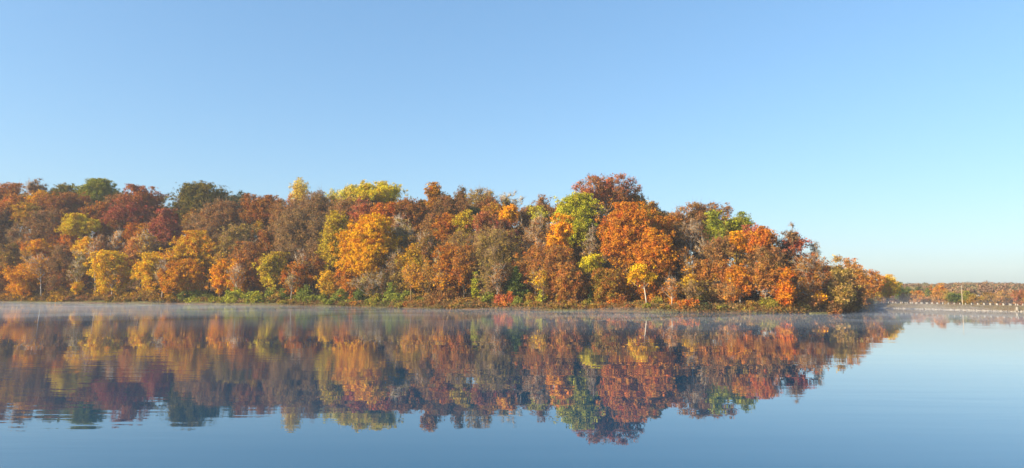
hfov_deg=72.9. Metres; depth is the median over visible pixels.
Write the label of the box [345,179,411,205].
autumn tree
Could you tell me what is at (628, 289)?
autumn tree
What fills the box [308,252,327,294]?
autumn tree
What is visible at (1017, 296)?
autumn tree
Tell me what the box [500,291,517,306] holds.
shrub
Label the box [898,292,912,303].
autumn tree
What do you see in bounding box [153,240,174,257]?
autumn tree
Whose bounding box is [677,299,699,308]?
shrub
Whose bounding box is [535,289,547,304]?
shrub
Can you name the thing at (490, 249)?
autumn tree
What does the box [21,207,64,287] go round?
autumn tree
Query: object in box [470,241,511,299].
autumn tree
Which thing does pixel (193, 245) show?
autumn tree
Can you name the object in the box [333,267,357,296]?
autumn tree
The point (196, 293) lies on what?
shrub
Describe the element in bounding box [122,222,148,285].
autumn tree
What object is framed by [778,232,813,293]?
autumn tree
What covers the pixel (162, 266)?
autumn tree
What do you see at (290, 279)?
autumn tree
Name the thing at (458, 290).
autumn tree
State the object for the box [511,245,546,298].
autumn tree
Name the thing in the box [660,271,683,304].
autumn tree
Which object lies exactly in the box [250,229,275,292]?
autumn tree
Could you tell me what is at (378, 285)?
autumn tree
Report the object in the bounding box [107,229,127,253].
autumn tree
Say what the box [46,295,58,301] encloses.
shrub
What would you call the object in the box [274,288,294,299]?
shrub
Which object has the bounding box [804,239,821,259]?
bare tree
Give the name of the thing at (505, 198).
bare tree
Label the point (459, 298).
shrub
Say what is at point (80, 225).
autumn tree
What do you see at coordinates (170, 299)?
shrub
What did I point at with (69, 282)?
autumn tree
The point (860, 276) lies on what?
autumn tree
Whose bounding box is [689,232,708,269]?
autumn tree
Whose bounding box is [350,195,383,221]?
autumn tree
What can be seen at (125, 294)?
shrub
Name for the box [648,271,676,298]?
autumn tree
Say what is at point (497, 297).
shrub
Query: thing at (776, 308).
shrub
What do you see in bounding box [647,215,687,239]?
autumn tree
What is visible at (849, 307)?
autumn tree
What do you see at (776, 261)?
autumn tree
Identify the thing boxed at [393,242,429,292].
autumn tree
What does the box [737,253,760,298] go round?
autumn tree
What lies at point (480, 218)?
autumn tree
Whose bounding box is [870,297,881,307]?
autumn tree
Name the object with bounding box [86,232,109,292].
autumn tree
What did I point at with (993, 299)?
autumn tree
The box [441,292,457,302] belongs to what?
shrub
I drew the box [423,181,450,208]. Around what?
autumn tree
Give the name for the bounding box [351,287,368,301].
shrub
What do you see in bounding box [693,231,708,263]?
autumn tree
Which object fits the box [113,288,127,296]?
shrub
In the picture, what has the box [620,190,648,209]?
autumn tree
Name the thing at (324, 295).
shrub
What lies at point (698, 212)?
autumn tree
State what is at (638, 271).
autumn tree
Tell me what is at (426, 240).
autumn tree
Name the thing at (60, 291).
shrub
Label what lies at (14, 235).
autumn tree
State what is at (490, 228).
autumn tree
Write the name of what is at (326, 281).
autumn tree
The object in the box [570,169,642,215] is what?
autumn tree
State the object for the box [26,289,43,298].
shrub
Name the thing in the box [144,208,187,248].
autumn tree
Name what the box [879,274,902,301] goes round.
autumn tree
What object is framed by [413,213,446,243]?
autumn tree
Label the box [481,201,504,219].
autumn tree
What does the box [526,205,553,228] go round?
autumn tree
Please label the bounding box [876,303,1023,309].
bridge
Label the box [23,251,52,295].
autumn tree
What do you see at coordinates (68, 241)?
autumn tree
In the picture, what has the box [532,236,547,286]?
autumn tree
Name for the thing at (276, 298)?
shrub
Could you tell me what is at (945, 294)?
autumn tree
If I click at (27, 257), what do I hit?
autumn tree
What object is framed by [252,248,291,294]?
autumn tree
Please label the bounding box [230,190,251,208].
autumn tree
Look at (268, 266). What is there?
autumn tree
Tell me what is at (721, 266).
autumn tree
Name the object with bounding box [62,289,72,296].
shrub
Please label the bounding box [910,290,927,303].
autumn tree
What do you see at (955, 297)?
autumn tree
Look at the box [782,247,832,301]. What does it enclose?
autumn tree
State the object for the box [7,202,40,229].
autumn tree
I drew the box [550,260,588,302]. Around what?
autumn tree
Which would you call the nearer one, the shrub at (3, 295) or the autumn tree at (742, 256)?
the autumn tree at (742, 256)
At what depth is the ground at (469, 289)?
216.46 m
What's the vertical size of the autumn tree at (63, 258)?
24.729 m
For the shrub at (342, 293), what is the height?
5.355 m
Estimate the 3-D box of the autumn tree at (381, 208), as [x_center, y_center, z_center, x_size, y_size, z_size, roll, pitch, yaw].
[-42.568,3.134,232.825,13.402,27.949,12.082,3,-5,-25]
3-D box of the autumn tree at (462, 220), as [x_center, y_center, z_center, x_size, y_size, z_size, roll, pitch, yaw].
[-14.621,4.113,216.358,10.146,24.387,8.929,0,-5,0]
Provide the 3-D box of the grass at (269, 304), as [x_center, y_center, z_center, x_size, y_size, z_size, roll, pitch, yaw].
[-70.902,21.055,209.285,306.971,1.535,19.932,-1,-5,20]
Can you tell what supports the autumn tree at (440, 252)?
on the ground at (469, 289)
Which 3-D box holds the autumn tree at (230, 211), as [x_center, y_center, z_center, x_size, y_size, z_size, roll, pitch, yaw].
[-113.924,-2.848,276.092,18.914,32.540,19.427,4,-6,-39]
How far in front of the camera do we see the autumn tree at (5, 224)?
281.12 m
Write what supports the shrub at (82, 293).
on the ground at (469, 289)
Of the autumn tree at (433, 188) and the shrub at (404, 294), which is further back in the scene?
the autumn tree at (433, 188)
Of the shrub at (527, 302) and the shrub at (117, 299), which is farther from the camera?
the shrub at (117, 299)
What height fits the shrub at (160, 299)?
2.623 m
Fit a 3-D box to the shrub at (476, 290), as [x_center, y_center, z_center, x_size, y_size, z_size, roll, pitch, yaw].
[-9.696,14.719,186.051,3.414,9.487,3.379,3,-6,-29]
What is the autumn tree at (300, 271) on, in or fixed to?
on the ground at (469, 289)
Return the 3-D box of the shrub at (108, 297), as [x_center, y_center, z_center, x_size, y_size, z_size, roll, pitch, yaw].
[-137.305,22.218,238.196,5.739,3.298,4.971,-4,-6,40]
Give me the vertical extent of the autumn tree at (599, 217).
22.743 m
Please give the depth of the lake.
29.54 m
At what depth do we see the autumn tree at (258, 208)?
269.87 m
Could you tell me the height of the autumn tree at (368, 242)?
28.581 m
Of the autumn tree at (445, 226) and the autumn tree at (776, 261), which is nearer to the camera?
the autumn tree at (776, 261)
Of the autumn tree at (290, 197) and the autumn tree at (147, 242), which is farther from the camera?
the autumn tree at (290, 197)
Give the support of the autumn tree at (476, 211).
on the ground at (469, 289)
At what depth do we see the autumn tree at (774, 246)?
209.13 m
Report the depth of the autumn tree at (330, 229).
223.26 m
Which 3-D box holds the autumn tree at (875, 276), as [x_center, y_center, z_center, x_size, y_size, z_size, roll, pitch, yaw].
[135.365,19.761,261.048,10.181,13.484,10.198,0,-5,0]
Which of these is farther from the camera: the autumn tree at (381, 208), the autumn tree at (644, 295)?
the autumn tree at (381, 208)
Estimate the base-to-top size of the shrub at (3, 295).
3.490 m
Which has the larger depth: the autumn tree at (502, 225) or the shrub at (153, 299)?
the shrub at (153, 299)
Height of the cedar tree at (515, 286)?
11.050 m
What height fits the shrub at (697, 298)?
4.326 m
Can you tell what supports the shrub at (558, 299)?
on the ground at (469, 289)
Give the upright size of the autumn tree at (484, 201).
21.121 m
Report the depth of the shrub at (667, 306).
162.04 m
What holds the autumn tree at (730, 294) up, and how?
on the ground at (469, 289)
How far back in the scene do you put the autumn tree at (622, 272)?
181.65 m
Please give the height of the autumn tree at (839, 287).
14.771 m
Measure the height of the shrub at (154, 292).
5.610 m
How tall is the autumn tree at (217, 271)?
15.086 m
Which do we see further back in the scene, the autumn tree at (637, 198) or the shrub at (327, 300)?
the autumn tree at (637, 198)
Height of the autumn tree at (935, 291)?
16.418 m
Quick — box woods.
[881,280,1023,305]
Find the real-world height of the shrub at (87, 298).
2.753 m
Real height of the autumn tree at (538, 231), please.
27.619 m
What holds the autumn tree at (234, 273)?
on the ground at (469, 289)
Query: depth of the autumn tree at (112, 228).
274.96 m
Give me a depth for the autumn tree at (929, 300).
269.86 m
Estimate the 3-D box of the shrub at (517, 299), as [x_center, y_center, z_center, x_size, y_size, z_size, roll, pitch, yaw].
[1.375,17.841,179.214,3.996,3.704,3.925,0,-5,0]
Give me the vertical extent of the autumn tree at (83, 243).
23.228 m
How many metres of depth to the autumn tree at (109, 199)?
302.30 m
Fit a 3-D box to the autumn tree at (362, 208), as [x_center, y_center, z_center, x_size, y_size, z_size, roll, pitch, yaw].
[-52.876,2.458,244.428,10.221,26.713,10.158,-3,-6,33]
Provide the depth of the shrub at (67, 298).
241.57 m
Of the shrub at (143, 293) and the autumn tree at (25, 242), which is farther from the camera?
the autumn tree at (25, 242)
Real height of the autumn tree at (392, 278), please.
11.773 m
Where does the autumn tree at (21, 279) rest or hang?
on the ground at (469, 289)
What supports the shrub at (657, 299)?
on the ground at (469, 289)
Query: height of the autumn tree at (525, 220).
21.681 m
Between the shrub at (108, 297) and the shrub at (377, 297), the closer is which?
the shrub at (377, 297)
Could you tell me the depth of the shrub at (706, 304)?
159.25 m
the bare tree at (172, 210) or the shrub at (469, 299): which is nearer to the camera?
the shrub at (469, 299)
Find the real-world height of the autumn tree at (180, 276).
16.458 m
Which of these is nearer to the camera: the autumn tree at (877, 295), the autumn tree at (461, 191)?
the autumn tree at (461, 191)
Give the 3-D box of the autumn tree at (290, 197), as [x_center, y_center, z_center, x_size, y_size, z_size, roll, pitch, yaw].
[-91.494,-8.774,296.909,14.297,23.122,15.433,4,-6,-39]
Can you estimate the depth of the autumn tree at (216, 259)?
235.78 m
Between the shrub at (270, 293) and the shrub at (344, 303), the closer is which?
the shrub at (344, 303)
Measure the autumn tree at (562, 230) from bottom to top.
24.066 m
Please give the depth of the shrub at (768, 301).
157.69 m
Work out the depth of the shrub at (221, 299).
224.97 m
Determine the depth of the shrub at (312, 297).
210.87 m
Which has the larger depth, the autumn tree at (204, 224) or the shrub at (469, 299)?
the autumn tree at (204, 224)
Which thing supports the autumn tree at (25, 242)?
on the ground at (469, 289)
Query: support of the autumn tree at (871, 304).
on the ground at (469, 289)
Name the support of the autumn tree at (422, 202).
on the ground at (469, 289)
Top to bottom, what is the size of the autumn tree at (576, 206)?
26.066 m
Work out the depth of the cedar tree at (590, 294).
174.85 m
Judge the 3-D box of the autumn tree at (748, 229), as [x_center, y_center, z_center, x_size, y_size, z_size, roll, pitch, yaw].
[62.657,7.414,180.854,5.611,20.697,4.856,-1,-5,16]
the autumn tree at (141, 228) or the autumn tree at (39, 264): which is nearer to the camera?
the autumn tree at (39, 264)
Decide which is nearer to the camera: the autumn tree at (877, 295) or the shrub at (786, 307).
the shrub at (786, 307)
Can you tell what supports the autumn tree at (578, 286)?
on the ground at (469, 289)
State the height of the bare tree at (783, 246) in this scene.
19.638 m
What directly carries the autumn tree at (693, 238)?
on the ground at (469, 289)
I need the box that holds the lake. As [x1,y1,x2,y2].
[0,302,1023,467]
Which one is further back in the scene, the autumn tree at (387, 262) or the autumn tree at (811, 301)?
the autumn tree at (387, 262)
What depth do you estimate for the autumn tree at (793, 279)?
182.98 m
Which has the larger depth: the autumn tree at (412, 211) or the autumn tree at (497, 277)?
the autumn tree at (412, 211)
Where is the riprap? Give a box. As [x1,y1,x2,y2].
[880,307,1023,311]
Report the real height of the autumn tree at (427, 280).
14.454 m
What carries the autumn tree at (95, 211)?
on the ground at (469, 289)
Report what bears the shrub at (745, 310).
on the ground at (469, 289)
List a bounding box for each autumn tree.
[0,181,24,199]
[0,193,25,229]
[0,206,20,255]
[0,242,24,272]
[0,263,54,298]
[0,265,11,293]
[2,222,29,255]
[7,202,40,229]
[13,244,32,266]
[14,232,34,262]
[19,192,31,236]
[20,238,53,262]
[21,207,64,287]
[23,189,56,209]
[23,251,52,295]
[25,190,92,221]
[36,243,75,293]
[45,221,85,259]
[48,182,78,197]
[49,261,92,291]
[54,212,109,241]
[65,248,88,296]
[68,236,102,289]
[70,280,85,295]
[71,177,128,207]
[75,255,90,288]
[78,200,114,237]
[82,249,135,295]
[84,235,102,289]
[86,228,112,282]
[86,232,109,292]
[98,202,154,225]
[98,215,136,251]
[104,192,129,208]
[104,262,124,293]
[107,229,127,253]
[112,183,170,216]
[120,236,155,291]
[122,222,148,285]
[128,251,165,295]
[131,221,156,243]
[132,228,160,287]
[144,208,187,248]
[149,204,164,223]
[152,257,209,297]
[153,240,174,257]
[153,259,170,296]
[159,230,222,281]
[160,180,234,222]
[179,209,203,236]
[180,207,199,235]
[190,196,235,268]
[203,258,232,296]
[204,194,251,240]
[210,233,227,291]
[211,219,261,292]
[211,250,229,265]
[221,256,252,294]
[224,236,272,292]
[224,262,246,290]
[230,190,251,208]
[237,192,287,229]
[240,207,267,236]
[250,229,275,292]
[252,220,265,231]
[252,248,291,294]
[259,261,281,287]
[264,192,315,249]
[266,197,330,273]
[271,250,289,294]
[278,261,315,295]
[284,267,299,298]
[285,194,307,207]
[288,177,311,207]
[294,248,312,284]
[299,182,335,241]
[303,234,320,293]
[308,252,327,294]
[312,269,339,294]
[315,210,349,272]
[321,188,357,243]
[324,188,340,210]
[329,212,404,289]
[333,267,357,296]
[335,183,357,201]
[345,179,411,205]
[347,203,372,272]
[348,269,389,297]
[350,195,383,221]
[363,201,399,282]
[378,244,411,278]
[382,269,403,297]
[383,247,401,275]
[388,194,431,236]
[388,213,416,253]
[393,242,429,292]
[396,275,426,297]
[401,263,419,300]
[406,223,445,287]
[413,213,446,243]
[414,257,437,294]
[416,198,429,227]
[416,230,435,271]
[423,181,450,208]
[423,194,470,239]
[428,212,458,246]
[430,240,461,292]
[430,250,448,293]
[433,267,453,296]
[435,227,474,268]
[444,283,466,297]
[449,241,479,297]
[451,209,474,241]
[453,185,466,203]
[464,186,497,206]
[465,210,499,282]
[468,206,479,254]
[468,226,495,264]
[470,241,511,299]
[471,213,523,281]
[473,196,501,215]
[473,221,494,294]
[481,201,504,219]
[486,245,502,285]
[488,262,508,293]
[492,219,520,278]
[497,204,519,226]
[506,204,535,247]
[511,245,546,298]
[516,213,553,294]
[523,261,539,295]
[526,194,553,222]
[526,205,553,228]
[528,268,550,301]
[530,244,583,299]
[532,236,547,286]
[542,213,574,258]
[543,204,555,223]
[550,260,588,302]
[551,191,605,268]
[567,266,584,301]
[568,228,602,276]
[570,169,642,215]
[571,274,596,299]
[576,253,605,285]
[578,223,600,278]
[585,267,621,303]
[587,208,607,243]
[593,199,658,296]
[604,198,619,217]
[611,255,639,296]
[617,274,640,299]
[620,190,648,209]
[625,263,656,301]
[633,224,681,299]
[635,201,666,223]
[637,285,652,301]
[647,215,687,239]
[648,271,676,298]
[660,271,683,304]
[665,211,692,246]
[667,233,694,281]
[670,195,734,232]
[675,280,695,301]
[676,255,699,291]
[677,217,704,267]
[677,245,693,278]
[679,277,702,302]
[680,224,707,253]
[681,274,699,297]
[685,259,718,289]
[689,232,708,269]
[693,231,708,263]
[693,277,714,302]
[699,210,733,246]
[701,231,739,283]
[706,259,737,302]
[706,277,734,304]
[719,283,743,304]
[720,263,754,302]
[722,211,754,265]
[724,226,748,267]
[728,230,752,266]
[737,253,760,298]
[741,224,757,259]
[742,225,781,299]
[744,232,780,263]
[748,241,788,298]
[749,262,784,298]
[773,266,799,306]
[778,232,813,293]
[780,250,798,265]
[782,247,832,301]
[783,259,813,291]
[791,255,807,282]
[797,290,824,309]
[813,282,835,303]
[813,290,827,305]
[822,254,864,309]
[826,300,844,313]
[829,300,855,312]
[840,258,870,296]
[846,277,864,306]
[853,264,877,309]
[853,296,864,311]
[862,295,874,309]
[866,269,885,298]
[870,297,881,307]
[873,291,882,301]
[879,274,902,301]
[893,282,905,301]
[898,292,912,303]
[902,286,924,303]
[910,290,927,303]
[921,288,932,303]
[921,295,938,303]
[928,283,948,302]
[940,290,955,303]
[944,291,965,303]
[958,290,975,304]
[960,294,985,304]
[981,292,1003,304]
[988,290,1012,304]
[1010,289,1023,304]
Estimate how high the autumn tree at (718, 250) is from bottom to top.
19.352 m
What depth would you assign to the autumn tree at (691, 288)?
162.67 m
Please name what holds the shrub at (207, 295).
on the ground at (469, 289)
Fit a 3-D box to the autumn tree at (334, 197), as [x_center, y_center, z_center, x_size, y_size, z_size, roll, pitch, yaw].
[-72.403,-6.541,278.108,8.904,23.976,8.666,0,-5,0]
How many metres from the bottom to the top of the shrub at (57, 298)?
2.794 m
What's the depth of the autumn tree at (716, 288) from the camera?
165.89 m
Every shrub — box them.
[0,293,8,300]
[17,294,32,301]
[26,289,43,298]
[34,291,51,297]
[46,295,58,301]
[49,286,66,297]
[53,295,64,301]
[61,295,74,300]
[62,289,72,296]
[68,290,87,298]
[81,289,93,296]
[82,295,94,300]
[104,294,115,302]
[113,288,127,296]
[113,295,123,301]
[121,297,131,301]
[123,290,136,297]
[129,294,144,301]
[133,287,148,298]
[146,286,161,297]
[148,295,159,301]
[155,297,166,303]
[164,297,176,302]
[176,290,189,302]
[182,297,195,302]
[186,288,208,298]
[198,293,211,297]
[207,295,218,302]
[215,296,223,302]
[223,287,250,303]
[242,291,252,300]
[247,290,264,303]
[264,287,277,298]
[267,291,283,302]
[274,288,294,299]
[293,284,312,303]
[301,293,320,302]
[315,293,328,302]
[322,298,333,305]
[330,288,349,300]
[338,299,352,306]
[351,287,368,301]
[369,293,382,304]
[382,282,398,304]
[392,290,413,301]
[392,302,404,307]
[404,293,419,300]
[418,300,430,306]
[421,291,436,301]
[429,287,454,303]
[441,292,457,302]
[445,296,466,302]
[447,301,460,307]
[461,296,477,303]
[470,271,482,297]
[480,291,495,304]
[492,294,503,305]
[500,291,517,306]
[510,296,522,307]
[522,300,532,306]
[523,292,537,301]
[528,301,540,308]
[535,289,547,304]
[545,293,557,302]
[548,303,559,309]
[554,294,567,303]
[566,301,581,307]
[581,298,591,306]
[589,303,601,309]
[605,297,621,305]
[613,293,631,303]
[649,294,664,303]
[657,304,672,310]
[667,294,678,303]
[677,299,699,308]
[691,294,702,303]
[700,302,714,311]
[730,304,747,311]
[744,291,756,299]
[746,300,760,308]
[758,297,779,309]
[774,306,784,311]
[779,304,794,312]
[791,294,801,303]
[794,302,811,312]
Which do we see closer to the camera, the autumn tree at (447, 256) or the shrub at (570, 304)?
the shrub at (570, 304)
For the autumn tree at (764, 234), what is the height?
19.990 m
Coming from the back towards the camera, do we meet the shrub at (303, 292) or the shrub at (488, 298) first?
the shrub at (303, 292)
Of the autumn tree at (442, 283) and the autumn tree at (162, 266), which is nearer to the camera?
the autumn tree at (442, 283)
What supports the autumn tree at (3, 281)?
on the ground at (469, 289)
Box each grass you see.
[0,300,828,313]
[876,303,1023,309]
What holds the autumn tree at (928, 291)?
on the ground at (469, 289)
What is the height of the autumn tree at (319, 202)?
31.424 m
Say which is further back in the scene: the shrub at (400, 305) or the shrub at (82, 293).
the shrub at (82, 293)
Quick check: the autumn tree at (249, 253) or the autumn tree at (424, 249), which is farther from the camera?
the autumn tree at (249, 253)
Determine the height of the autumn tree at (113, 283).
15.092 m
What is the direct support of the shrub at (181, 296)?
on the ground at (469, 289)
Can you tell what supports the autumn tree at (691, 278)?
on the ground at (469, 289)
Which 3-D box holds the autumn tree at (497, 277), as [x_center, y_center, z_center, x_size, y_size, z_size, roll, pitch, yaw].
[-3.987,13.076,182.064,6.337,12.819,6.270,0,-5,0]
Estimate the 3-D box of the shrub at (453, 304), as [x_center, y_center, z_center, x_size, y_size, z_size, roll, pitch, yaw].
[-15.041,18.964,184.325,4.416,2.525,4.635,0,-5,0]
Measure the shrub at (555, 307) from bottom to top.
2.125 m
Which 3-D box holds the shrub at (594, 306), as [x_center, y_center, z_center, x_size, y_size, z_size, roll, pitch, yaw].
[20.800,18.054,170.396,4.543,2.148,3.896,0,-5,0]
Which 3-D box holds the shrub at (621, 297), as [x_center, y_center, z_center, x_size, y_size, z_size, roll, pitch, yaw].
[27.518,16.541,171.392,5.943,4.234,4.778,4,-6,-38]
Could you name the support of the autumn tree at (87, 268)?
on the ground at (469, 289)
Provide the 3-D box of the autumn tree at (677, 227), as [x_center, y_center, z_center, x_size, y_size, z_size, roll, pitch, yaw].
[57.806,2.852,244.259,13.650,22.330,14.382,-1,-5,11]
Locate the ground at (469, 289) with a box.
[1,226,1022,313]
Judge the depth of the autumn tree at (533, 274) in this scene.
184.52 m
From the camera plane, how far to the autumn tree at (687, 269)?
169.48 m
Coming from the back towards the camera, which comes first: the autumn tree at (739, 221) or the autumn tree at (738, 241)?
the autumn tree at (739, 221)
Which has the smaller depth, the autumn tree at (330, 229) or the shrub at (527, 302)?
the shrub at (527, 302)
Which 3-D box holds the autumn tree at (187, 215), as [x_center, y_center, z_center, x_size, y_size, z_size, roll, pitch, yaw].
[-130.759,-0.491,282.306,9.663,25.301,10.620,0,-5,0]
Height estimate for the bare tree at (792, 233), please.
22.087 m
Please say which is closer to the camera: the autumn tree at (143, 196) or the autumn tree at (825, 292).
the autumn tree at (825, 292)
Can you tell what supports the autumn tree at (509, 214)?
on the ground at (469, 289)
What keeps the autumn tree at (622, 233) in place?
on the ground at (469, 289)
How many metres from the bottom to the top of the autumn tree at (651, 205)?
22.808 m
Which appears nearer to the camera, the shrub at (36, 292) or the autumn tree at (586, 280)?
the autumn tree at (586, 280)
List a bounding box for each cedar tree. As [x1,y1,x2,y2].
[503,265,532,298]
[587,286,594,302]
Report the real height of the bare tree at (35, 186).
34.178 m
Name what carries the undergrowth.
on the ground at (469, 289)
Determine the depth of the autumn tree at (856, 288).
173.70 m
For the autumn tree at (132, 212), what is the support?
on the ground at (469, 289)
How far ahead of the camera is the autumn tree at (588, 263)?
178.51 m
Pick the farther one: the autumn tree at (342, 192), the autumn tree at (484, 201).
the autumn tree at (342, 192)
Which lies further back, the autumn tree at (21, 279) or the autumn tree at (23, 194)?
the autumn tree at (23, 194)
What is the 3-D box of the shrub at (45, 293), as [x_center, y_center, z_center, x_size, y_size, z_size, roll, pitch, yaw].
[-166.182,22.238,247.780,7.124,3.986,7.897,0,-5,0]
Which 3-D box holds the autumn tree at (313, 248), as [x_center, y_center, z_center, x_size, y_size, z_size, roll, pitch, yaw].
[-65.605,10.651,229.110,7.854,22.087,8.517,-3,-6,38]
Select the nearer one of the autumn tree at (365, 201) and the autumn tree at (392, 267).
the autumn tree at (392, 267)
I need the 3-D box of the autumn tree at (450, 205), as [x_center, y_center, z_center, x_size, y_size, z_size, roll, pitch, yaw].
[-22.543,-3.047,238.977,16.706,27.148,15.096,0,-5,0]
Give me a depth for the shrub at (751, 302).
157.91 m
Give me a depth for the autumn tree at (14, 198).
289.86 m
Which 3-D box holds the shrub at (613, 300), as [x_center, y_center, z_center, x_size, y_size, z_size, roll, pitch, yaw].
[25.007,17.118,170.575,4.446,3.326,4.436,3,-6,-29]
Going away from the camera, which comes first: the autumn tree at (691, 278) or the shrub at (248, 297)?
the autumn tree at (691, 278)
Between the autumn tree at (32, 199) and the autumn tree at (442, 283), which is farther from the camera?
the autumn tree at (32, 199)
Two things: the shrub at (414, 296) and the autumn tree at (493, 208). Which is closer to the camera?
the shrub at (414, 296)
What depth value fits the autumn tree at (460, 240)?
203.26 m
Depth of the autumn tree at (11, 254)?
259.43 m
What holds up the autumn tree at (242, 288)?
on the ground at (469, 289)
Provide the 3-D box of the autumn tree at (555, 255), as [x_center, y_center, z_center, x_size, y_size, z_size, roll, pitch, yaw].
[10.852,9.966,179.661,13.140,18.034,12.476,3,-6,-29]
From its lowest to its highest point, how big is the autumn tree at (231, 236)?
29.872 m
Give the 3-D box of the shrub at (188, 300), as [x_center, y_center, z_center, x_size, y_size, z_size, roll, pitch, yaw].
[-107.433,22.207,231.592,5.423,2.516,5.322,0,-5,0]
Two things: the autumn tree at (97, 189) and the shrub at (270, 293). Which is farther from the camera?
the autumn tree at (97, 189)
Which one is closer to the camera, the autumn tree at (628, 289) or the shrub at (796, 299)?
the shrub at (796, 299)
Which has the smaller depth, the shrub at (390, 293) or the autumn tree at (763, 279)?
the autumn tree at (763, 279)
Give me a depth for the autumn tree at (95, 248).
248.95 m
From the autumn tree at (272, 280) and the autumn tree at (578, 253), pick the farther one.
the autumn tree at (272, 280)
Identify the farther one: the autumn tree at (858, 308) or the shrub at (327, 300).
the shrub at (327, 300)
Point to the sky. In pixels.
(890, 133)
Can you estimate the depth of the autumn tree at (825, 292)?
165.18 m
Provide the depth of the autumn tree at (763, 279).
160.38 m
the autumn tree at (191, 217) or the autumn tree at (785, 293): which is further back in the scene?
the autumn tree at (191, 217)
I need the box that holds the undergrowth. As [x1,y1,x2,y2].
[0,232,828,313]
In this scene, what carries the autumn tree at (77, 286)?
on the ground at (469, 289)
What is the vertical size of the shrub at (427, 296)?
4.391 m
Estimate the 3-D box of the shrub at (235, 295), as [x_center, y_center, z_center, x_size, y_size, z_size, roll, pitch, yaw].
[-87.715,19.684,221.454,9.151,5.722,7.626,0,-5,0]
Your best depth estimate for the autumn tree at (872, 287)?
195.17 m
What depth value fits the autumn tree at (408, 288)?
200.22 m
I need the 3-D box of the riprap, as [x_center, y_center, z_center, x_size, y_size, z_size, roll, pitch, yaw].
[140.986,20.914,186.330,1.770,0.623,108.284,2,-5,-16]
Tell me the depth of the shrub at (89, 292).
242.82 m
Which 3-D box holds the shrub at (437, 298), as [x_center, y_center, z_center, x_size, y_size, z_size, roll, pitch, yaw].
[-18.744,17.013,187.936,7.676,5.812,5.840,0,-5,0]
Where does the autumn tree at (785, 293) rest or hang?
on the ground at (469, 289)
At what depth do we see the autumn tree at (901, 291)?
298.26 m
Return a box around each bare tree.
[21,178,46,195]
[166,197,179,219]
[495,189,525,208]
[773,230,793,281]
[781,221,800,289]
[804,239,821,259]
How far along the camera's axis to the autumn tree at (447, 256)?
192.43 m
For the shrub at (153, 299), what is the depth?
233.35 m
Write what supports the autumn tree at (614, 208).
on the ground at (469, 289)
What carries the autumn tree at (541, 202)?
on the ground at (469, 289)
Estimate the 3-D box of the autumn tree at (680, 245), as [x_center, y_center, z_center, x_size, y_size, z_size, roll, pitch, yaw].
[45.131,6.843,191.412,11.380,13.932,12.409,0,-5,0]
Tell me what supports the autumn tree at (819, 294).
on the ground at (469, 289)
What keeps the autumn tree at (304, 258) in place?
on the ground at (469, 289)
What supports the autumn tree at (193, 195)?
on the ground at (469, 289)
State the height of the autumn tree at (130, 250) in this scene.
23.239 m
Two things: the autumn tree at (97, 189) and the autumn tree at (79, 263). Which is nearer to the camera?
the autumn tree at (79, 263)
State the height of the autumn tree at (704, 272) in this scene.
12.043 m
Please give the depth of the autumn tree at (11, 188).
314.86 m
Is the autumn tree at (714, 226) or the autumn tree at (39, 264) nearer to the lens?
the autumn tree at (714, 226)
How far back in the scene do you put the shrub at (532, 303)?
175.65 m
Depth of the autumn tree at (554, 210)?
255.67 m
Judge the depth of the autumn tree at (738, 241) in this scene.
175.49 m
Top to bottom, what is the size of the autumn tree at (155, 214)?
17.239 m
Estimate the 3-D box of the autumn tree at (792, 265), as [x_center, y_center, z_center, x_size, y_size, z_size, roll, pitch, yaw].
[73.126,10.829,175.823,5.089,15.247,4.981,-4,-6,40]
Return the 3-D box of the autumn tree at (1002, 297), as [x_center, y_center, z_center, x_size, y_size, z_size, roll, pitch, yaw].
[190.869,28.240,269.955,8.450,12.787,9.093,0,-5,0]
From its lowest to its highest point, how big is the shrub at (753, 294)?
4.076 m
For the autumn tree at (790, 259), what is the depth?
172.61 m
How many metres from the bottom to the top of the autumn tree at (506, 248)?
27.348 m
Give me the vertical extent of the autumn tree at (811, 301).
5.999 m
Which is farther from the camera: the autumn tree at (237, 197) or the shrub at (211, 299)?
the autumn tree at (237, 197)
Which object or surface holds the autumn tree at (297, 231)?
on the ground at (469, 289)
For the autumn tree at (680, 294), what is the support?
on the ground at (469, 289)
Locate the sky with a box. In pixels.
[0,0,1023,293]
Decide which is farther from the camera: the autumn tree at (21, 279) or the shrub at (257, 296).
the autumn tree at (21, 279)
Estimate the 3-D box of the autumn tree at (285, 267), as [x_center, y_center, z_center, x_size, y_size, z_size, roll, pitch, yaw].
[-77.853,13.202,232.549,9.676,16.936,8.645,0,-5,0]
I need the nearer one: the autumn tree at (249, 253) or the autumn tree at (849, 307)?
the autumn tree at (849, 307)
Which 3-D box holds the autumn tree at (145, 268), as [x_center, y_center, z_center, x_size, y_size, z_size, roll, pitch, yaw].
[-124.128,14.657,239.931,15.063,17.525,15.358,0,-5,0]
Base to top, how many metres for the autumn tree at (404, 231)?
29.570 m
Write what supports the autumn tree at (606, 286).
on the ground at (469, 289)
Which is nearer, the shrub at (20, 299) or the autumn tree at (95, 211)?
the shrub at (20, 299)
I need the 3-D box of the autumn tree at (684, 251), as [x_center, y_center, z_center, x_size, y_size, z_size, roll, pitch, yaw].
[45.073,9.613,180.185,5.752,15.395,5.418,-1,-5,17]
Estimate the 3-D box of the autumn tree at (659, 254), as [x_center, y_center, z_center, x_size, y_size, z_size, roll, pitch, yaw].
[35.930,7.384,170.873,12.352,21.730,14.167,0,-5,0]
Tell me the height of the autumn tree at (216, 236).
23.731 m
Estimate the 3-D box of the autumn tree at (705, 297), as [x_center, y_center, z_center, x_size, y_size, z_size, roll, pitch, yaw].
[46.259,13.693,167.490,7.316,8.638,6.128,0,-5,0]
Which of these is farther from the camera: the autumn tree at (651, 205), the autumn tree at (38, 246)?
the autumn tree at (38, 246)

